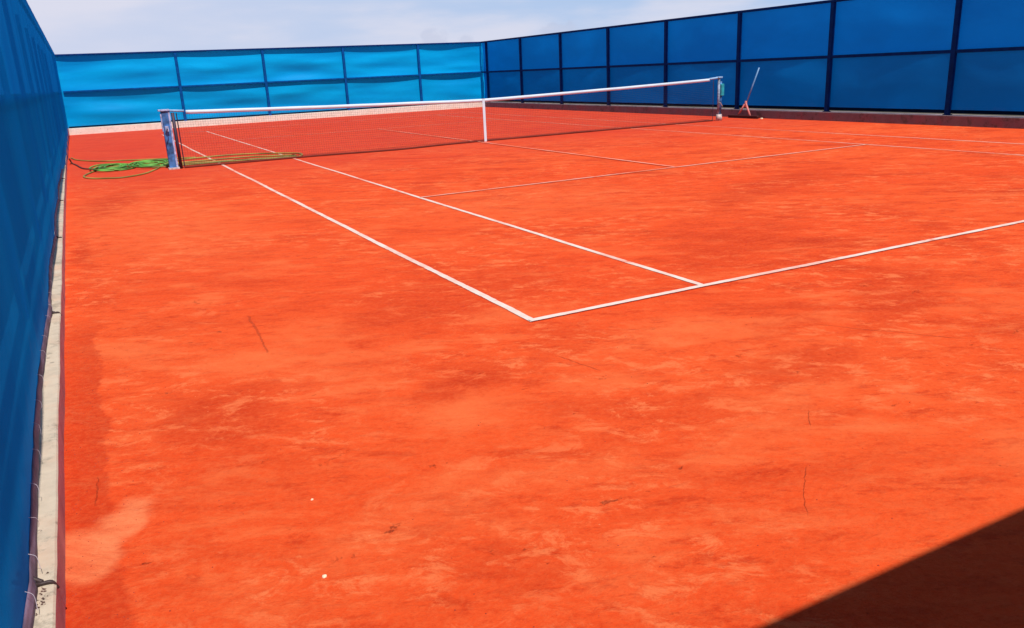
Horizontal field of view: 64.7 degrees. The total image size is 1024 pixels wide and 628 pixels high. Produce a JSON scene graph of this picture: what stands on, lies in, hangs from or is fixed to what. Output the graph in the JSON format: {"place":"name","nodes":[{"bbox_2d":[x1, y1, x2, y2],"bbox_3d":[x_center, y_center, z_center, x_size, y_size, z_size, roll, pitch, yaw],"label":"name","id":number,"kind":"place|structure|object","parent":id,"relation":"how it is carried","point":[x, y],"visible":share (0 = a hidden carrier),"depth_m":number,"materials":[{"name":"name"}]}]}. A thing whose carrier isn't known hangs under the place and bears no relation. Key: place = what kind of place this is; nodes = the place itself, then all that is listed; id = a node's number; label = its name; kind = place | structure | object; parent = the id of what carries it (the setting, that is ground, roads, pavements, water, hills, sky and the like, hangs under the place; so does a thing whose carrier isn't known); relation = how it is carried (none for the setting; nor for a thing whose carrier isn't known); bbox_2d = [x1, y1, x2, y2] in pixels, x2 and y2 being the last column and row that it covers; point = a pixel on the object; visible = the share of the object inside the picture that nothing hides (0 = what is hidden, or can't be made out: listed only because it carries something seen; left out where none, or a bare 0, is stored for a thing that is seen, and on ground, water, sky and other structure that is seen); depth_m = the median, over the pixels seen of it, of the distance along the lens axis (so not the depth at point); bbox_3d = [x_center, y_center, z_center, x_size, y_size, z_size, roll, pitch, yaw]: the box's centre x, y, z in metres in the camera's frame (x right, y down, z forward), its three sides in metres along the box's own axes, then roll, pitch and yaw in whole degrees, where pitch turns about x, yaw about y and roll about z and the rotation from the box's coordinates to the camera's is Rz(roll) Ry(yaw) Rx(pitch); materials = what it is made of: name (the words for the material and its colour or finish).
{"place":"outdoors","nodes":[
{"label":"outdoors","id":0,"kind":"place"},
{"bbox_2d":[27,0,823,53],"label":"sky","id":1,"kind":"structure","parent":0,"point":[69,26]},
{"bbox_2d":[67,101,1023,128],"bbox_3d":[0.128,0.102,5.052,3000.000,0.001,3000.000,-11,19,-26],"label":"ground","id":2,"kind":"structure","parent":0,"point":[754,108],"depth_m":24.66,"materials":[{"name":"white concrete"}]},
{"bbox_2d":[33,133,68,627],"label":"kerb wall","id":3,"kind":"structure","parent":2,"relation":"on","point":[51,612],"depth_m":3.21,"materials":[{"name":"beige concrete"}]},
{"bbox_2d":[0,0,68,627],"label":"fence","id":4,"kind":"object","parent":3,"relation":"on","point":[33,137],"visible":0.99,"depth_m":4.35,"materials":[{"name":"blue fabric"}]},
{"bbox_2d":[35,572,48,615],"bbox_3d":[-1.359,0.804,2.322,0.055,0.007,0.227,-11,19,-26],"label":"kerb rubble","id":5,"kind":"object","parent":3,"relation":"on","point":[44,589],"visible":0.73,"depth_m":2.30,"materials":[{"name":"grey concrete"}]},
{"bbox_2d":[67,102,482,134],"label":"kerb wall","id":6,"kind":"structure","parent":2,"relation":"on","point":[115,128],"depth_m":31.39,"materials":[{"name":"beige concrete"}]},
{"bbox_2d":[55,42,484,127],"bbox_3d":[-8.495,-9.156,31.759,16.480,2.495,0.201,-11,19,-26],"label":"fence","id":7,"kind":"object","parent":6,"relation":"on","point":[111,89],"visible":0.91,"depth_m":31.14,"materials":[{"name":"blue fabric"}]},
{"bbox_2d":[64,107,1023,627],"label":"clay court","id":8,"kind":"object","parent":2,"relation":"on","point":[784,335],"visible":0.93,"depth_m":4.16,"materials":[{"name":"orange soil"}]},
{"bbox_2d":[69,158,102,169],"bbox_3d":[-8.924,-3.106,16.683,2.049,0.142,0.393,13,23,42],"label":"cable","id":9,"kind":"object","parent":8,"relation":"on","point":[79,166],"visible":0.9,"depth_m":16.47,"materials":[{"name":"black rubber"}]},
{"bbox_2d":[157,109,182,169],"bbox_3d":[-6.360,-3.251,15.082,0.275,1.100,0.310,-11,19,-26],"label":"net post","id":10,"kind":"object","parent":8,"relation":"on","point":[166,124],"visible":1,"depth_m":15.11,"materials":[{"name":"metal"}]},
{"bbox_2d":[168,77,718,167],"bbox_3d":[-0.455,-4.382,17.907,13.223,1.101,0.284,-11,19,-26],"label":"tennis net","id":11,"kind":"object","parent":10,"relation":"attached to","point":[295,108],"visible":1,"depth_m":17.38,"materials":[{"name":"black fabric"}]},
{"bbox_2d":[71,152,302,178],"bbox_3d":[-7.683,-2.977,16.170,6.390,0.068,3.780,2,17,16],"label":"garden hose","id":12,"kind":"object","parent":8,"relation":"on","point":[156,162],"visible":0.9,"depth_m":16.22,"materials":[{"name":"green rubber"}]},
{"bbox_2d":[65,187,1017,626],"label":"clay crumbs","id":13,"kind":"object","parent":8,"relation":"on","point":[267,481],"visible":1,"depth_m":3.64,"materials":[{"name":"orange soil"}]},
{"bbox_2d":[715,76,723,120],"bbox_3d":[5.368,-5.551,20.856,0.200,1.100,0.205,-11,19,-26],"label":"net post","id":14,"kind":"object","parent":8,"relation":"on","point":[720,93],"visible":1,"depth_m":20.84,"materials":[{"name":"metal"}]},
{"bbox_2d":[728,68,759,118],"bbox_3d":[6.169,-5.812,21.289,0.270,1.275,1.093,-11,19,-26],"label":"drag brush","id":15,"kind":"object","parent":8,"relation":"on","point":[749,116],"visible":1,"depth_m":21.27,"materials":[{"name":"pink metal"}]},
{"bbox_2d":[485,102,1023,128],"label":"kerb wall","id":16,"kind":"structure","parent":2,"relation":"on","point":[1015,122],"depth_m":19.41,"materials":[{"name":"beige concrete"}]},
{"bbox_2d":[480,0,1023,114],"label":"fence","id":17,"kind":"object","parent":16,"relation":"on","point":[947,57],"visible":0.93,"depth_m":19.88,"materials":[{"name":"blue fabric"}]}
]}

